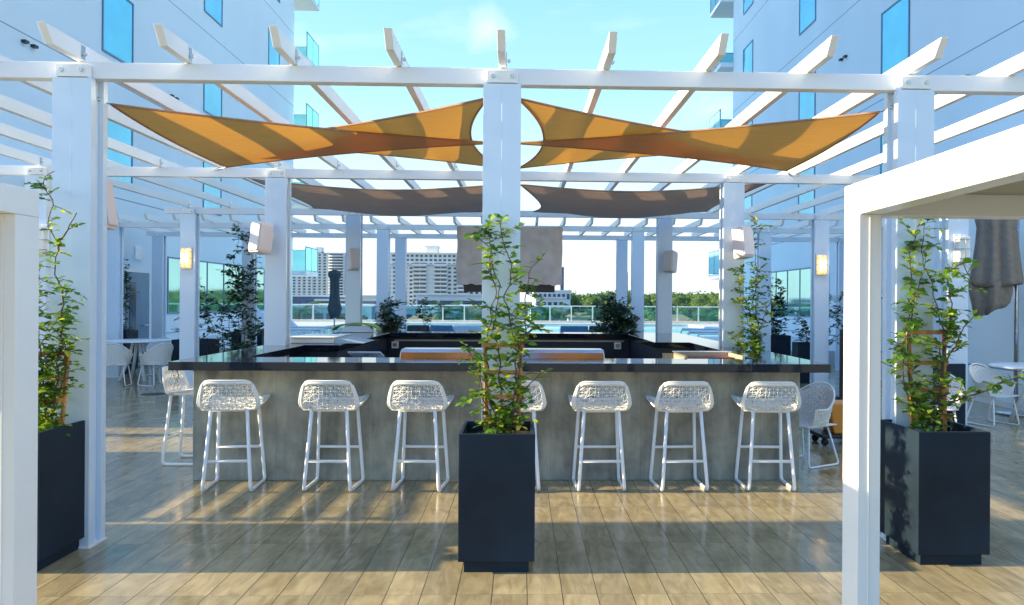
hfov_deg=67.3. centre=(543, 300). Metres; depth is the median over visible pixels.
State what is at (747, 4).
window
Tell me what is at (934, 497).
planter
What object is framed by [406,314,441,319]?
house
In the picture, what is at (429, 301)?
window
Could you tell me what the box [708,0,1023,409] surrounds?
hotel wing
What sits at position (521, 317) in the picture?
ground
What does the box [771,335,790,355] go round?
planter
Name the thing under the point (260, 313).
sun lounger
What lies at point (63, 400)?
trellis
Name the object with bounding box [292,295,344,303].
blue building
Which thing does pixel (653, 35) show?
sky
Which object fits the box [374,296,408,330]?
bushy vine
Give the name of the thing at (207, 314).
climbing vine
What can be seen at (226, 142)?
shade sail
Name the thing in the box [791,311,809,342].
climbing vine
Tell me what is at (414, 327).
outdoor sofa
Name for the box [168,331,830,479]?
outdoor bar
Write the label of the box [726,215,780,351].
climbing vine
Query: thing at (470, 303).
window
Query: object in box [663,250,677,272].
wall speaker
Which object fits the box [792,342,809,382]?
planter
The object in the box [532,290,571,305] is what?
white block
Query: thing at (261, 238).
wall speaker
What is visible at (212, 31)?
hotel wing
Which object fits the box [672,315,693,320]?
house
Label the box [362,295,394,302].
flat building
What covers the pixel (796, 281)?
window
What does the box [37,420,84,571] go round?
planter
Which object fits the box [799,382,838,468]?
woven armchair
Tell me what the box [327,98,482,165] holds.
shade sail
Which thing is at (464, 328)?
outdoor sofa
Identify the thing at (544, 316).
glass railing
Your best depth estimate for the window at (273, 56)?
33.60 m
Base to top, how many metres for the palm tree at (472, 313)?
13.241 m
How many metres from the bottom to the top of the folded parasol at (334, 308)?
2.350 m
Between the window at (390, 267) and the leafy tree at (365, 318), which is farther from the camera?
the window at (390, 267)
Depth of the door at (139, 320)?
19.17 m
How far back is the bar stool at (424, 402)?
6.80 m
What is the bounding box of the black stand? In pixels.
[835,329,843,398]
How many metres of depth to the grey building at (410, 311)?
95.54 m
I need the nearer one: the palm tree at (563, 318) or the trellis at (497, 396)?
the trellis at (497, 396)
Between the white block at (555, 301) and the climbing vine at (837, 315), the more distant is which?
the white block at (555, 301)
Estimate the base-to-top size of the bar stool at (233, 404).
0.996 m
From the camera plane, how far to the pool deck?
41.12 m
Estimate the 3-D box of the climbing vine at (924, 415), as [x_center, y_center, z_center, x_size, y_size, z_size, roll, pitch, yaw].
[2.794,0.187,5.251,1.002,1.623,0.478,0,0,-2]
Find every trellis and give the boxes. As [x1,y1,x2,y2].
[38,351,70,423]
[482,342,523,433]
[906,329,948,430]
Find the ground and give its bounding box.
[520,302,692,320]
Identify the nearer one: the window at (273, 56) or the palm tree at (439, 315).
the window at (273, 56)
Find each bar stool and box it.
[161,366,192,465]
[197,380,270,491]
[298,380,368,491]
[387,380,453,491]
[521,381,546,490]
[568,381,631,491]
[645,381,713,491]
[731,381,800,490]
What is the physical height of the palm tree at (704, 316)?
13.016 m
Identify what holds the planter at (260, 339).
on the terrace floor
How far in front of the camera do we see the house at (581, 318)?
88.17 m
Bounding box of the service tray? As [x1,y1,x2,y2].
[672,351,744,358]
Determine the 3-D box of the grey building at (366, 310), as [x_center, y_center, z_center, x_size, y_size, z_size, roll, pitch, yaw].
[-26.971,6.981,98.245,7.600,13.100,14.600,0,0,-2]
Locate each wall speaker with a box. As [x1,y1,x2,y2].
[107,179,117,229]
[248,221,273,254]
[346,248,359,270]
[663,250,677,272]
[732,226,754,258]
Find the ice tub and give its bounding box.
[331,322,381,331]
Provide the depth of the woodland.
260.71 m
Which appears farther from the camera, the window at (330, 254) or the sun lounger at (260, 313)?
the window at (330, 254)
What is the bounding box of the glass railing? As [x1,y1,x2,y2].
[292,304,718,323]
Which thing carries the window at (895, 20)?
in the hotel wing at (787, 36)
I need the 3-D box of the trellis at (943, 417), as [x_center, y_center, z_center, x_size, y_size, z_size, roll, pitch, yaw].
[2.641,0.597,5.286,0.289,0.801,0.072,0,0,-2]
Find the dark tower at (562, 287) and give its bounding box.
[560,267,563,289]
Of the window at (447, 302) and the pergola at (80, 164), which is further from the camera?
the window at (447, 302)
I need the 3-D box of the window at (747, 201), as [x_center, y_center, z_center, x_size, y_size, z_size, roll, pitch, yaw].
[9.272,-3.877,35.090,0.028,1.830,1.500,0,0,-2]
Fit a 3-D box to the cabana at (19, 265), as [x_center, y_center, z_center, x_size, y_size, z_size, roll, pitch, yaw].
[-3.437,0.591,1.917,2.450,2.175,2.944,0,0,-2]
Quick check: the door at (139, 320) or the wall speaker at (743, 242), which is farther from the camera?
the door at (139, 320)
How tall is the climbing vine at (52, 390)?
1.795 m
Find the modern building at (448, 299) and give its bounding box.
[414,294,481,319]
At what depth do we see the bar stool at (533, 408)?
6.83 m
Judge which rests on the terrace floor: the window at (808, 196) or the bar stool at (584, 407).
the bar stool at (584, 407)
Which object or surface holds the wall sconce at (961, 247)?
attached to the pergola at (80, 164)
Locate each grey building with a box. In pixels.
[292,305,373,319]
[391,306,436,318]
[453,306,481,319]
[530,306,570,320]
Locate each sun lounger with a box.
[257,308,322,333]
[291,320,335,333]
[680,310,748,341]
[688,311,754,340]
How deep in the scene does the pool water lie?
36.64 m
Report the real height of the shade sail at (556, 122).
0.168 m
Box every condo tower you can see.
[293,247,345,298]
[390,245,481,304]
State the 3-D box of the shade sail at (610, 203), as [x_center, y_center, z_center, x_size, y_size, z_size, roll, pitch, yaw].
[1.403,-1.446,11.598,3.532,0.310,3.910,0,0,-2]
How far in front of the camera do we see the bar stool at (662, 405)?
6.87 m
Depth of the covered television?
10.96 m
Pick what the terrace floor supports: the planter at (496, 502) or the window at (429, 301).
the planter at (496, 502)
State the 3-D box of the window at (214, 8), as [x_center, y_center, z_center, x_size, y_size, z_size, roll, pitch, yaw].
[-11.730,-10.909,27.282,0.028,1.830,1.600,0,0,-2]
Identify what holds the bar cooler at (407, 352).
on the terrace floor
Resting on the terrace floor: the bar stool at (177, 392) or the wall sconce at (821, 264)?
the bar stool at (177, 392)
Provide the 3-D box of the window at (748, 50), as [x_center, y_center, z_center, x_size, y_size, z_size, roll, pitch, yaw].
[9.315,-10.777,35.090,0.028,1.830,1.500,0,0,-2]
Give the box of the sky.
[293,0,733,301]
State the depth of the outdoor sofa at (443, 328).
22.12 m
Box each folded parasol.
[327,267,341,332]
[968,219,1023,416]
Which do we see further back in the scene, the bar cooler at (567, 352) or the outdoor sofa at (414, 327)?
the outdoor sofa at (414, 327)
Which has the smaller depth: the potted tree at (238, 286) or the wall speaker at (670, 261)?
the wall speaker at (670, 261)
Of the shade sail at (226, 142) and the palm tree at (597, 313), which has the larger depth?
the palm tree at (597, 313)
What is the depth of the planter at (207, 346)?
15.91 m
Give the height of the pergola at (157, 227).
3.462 m
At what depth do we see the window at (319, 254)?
793.32 m
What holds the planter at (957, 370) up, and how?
on the terrace floor
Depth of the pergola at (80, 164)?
5.42 m
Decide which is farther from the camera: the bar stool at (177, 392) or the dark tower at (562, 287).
the dark tower at (562, 287)
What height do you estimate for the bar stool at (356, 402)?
0.996 m
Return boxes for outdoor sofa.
[407,325,429,330]
[430,325,453,331]
[454,325,481,331]
[560,326,587,331]
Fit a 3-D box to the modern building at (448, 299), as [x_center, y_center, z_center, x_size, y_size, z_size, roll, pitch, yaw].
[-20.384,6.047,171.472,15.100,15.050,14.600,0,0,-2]
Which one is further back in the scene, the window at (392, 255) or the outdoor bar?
the window at (392, 255)
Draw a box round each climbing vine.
[24,171,90,436]
[123,259,135,331]
[173,279,224,339]
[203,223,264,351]
[455,213,552,433]
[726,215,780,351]
[771,277,801,335]
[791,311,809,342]
[829,291,843,345]
[881,218,1023,430]
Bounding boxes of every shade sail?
[97,97,482,171]
[248,178,482,215]
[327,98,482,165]
[521,98,682,168]
[521,105,893,177]
[521,175,798,217]
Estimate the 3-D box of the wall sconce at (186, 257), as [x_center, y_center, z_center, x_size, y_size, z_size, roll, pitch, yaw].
[-6.299,-0.750,13.498,0.180,0.380,0.121,0,0,-2]
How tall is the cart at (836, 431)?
0.632 m
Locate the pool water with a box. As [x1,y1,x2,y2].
[291,324,747,336]
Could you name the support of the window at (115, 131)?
in the hotel wing at (212, 31)
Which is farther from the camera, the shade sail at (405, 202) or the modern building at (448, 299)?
the modern building at (448, 299)
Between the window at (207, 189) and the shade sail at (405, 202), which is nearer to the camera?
the shade sail at (405, 202)
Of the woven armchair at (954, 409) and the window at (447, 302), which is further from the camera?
the window at (447, 302)
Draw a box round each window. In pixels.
[102,0,133,62]
[107,120,132,183]
[167,257,264,313]
[203,84,221,116]
[203,162,221,215]
[204,0,222,26]
[268,27,279,64]
[313,254,325,272]
[315,313,322,318]
[329,254,342,294]
[390,267,455,272]
[392,255,454,263]
[414,263,425,304]
[417,300,436,304]
[435,263,445,292]
[440,301,459,307]
[463,301,481,304]
[743,0,753,14]
[743,39,752,71]
[744,196,751,222]
[755,267,810,316]
[798,71,815,119]
[798,167,814,220]
[799,0,815,35]
[880,135,883,173]
[881,0,909,73]
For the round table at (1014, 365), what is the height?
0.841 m
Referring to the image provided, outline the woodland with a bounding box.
[570,289,718,321]
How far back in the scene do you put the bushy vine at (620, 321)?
16.25 m
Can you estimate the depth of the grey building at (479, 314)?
97.69 m
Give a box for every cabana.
[0,182,38,604]
[842,124,1023,604]
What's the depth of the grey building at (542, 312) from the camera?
117.99 m
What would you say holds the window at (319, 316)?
in the grey building at (366, 310)
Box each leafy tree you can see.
[336,315,367,319]
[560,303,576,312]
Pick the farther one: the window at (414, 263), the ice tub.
the window at (414, 263)
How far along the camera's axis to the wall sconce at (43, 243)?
9.30 m
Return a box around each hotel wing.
[0,0,318,365]
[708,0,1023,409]
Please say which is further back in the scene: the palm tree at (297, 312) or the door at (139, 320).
the palm tree at (297, 312)
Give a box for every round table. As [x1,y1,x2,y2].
[106,339,170,380]
[989,362,1023,421]
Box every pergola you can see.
[0,22,1023,548]
[106,213,882,377]
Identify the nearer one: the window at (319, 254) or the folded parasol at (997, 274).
the folded parasol at (997, 274)
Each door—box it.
[125,272,149,365]
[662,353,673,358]
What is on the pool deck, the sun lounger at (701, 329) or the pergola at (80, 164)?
the sun lounger at (701, 329)
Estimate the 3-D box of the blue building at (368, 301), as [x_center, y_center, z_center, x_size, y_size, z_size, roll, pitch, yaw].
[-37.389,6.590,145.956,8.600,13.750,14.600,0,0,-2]
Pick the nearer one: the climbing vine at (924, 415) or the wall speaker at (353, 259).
the climbing vine at (924, 415)
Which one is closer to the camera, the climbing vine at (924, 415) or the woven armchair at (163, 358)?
the climbing vine at (924, 415)
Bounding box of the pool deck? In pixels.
[173,321,834,365]
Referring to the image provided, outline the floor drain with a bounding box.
[141,392,164,394]
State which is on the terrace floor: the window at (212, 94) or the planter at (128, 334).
the planter at (128, 334)
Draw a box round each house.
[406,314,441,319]
[566,313,590,320]
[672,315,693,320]
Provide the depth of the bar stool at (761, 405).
6.90 m
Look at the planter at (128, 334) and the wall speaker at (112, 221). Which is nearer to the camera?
the wall speaker at (112, 221)
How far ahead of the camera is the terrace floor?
5.40 m
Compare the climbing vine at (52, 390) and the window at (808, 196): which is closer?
the climbing vine at (52, 390)
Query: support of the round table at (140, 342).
on the terrace floor
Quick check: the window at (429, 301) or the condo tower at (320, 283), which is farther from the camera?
the condo tower at (320, 283)
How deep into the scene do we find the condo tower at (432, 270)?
547.29 m
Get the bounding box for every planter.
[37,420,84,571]
[123,330,137,373]
[171,338,218,379]
[231,332,263,350]
[458,421,534,571]
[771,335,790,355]
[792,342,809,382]
[880,419,990,564]
[933,363,965,424]
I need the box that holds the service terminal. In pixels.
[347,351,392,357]
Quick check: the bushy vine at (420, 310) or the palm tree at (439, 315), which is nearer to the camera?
the bushy vine at (420, 310)
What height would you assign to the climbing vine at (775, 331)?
1.598 m
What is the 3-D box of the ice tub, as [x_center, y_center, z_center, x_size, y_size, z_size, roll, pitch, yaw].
[-3.273,0.468,13.439,0.800,0.162,0.380,0,0,-2]
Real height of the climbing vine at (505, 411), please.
1.546 m
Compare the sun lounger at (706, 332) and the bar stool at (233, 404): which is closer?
the bar stool at (233, 404)
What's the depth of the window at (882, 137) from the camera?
21.98 m
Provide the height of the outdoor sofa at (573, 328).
0.550 m
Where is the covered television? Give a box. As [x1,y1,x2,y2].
[456,226,562,291]
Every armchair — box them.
[106,343,132,386]
[137,342,174,386]
[141,337,171,375]
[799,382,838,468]
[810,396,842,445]
[933,374,964,422]
[967,363,1019,426]
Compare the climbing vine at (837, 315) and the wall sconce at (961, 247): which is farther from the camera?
the climbing vine at (837, 315)
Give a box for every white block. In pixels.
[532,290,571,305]
[533,297,564,305]
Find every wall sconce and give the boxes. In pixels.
[39,224,48,255]
[180,247,191,268]
[816,254,827,274]
[953,234,971,264]
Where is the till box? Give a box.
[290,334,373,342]
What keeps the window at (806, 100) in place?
in the hotel wing at (787, 36)
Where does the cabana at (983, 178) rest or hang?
on the terrace floor
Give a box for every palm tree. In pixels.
[292,301,322,318]
[417,300,468,319]
[452,306,481,319]
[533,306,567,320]
[548,308,578,320]
[577,309,600,320]
[687,309,718,321]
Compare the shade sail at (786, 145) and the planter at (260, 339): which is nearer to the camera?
the shade sail at (786, 145)
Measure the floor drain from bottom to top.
0.006 m
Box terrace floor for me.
[37,365,1023,604]
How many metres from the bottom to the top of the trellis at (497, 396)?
0.701 m
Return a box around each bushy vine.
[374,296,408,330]
[402,297,444,330]
[588,289,643,332]
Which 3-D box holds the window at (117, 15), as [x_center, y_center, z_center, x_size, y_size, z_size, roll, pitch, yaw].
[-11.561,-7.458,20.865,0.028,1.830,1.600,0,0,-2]
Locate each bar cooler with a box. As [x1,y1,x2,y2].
[400,347,481,357]
[523,348,604,357]
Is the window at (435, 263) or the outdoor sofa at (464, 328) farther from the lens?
the window at (435, 263)
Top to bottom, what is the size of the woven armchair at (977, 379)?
0.844 m
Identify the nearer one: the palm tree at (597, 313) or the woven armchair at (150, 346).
the woven armchair at (150, 346)
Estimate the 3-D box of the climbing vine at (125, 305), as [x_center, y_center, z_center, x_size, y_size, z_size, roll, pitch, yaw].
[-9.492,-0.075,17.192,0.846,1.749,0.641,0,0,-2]
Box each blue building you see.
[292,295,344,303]
[314,299,375,319]
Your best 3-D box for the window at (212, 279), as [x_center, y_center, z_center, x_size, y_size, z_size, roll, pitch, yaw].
[-11.828,-0.484,28.362,0.028,1.780,9.000,0,0,-2]
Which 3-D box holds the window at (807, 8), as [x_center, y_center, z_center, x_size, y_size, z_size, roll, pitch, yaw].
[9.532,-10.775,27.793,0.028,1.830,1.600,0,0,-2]
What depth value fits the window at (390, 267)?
547.24 m

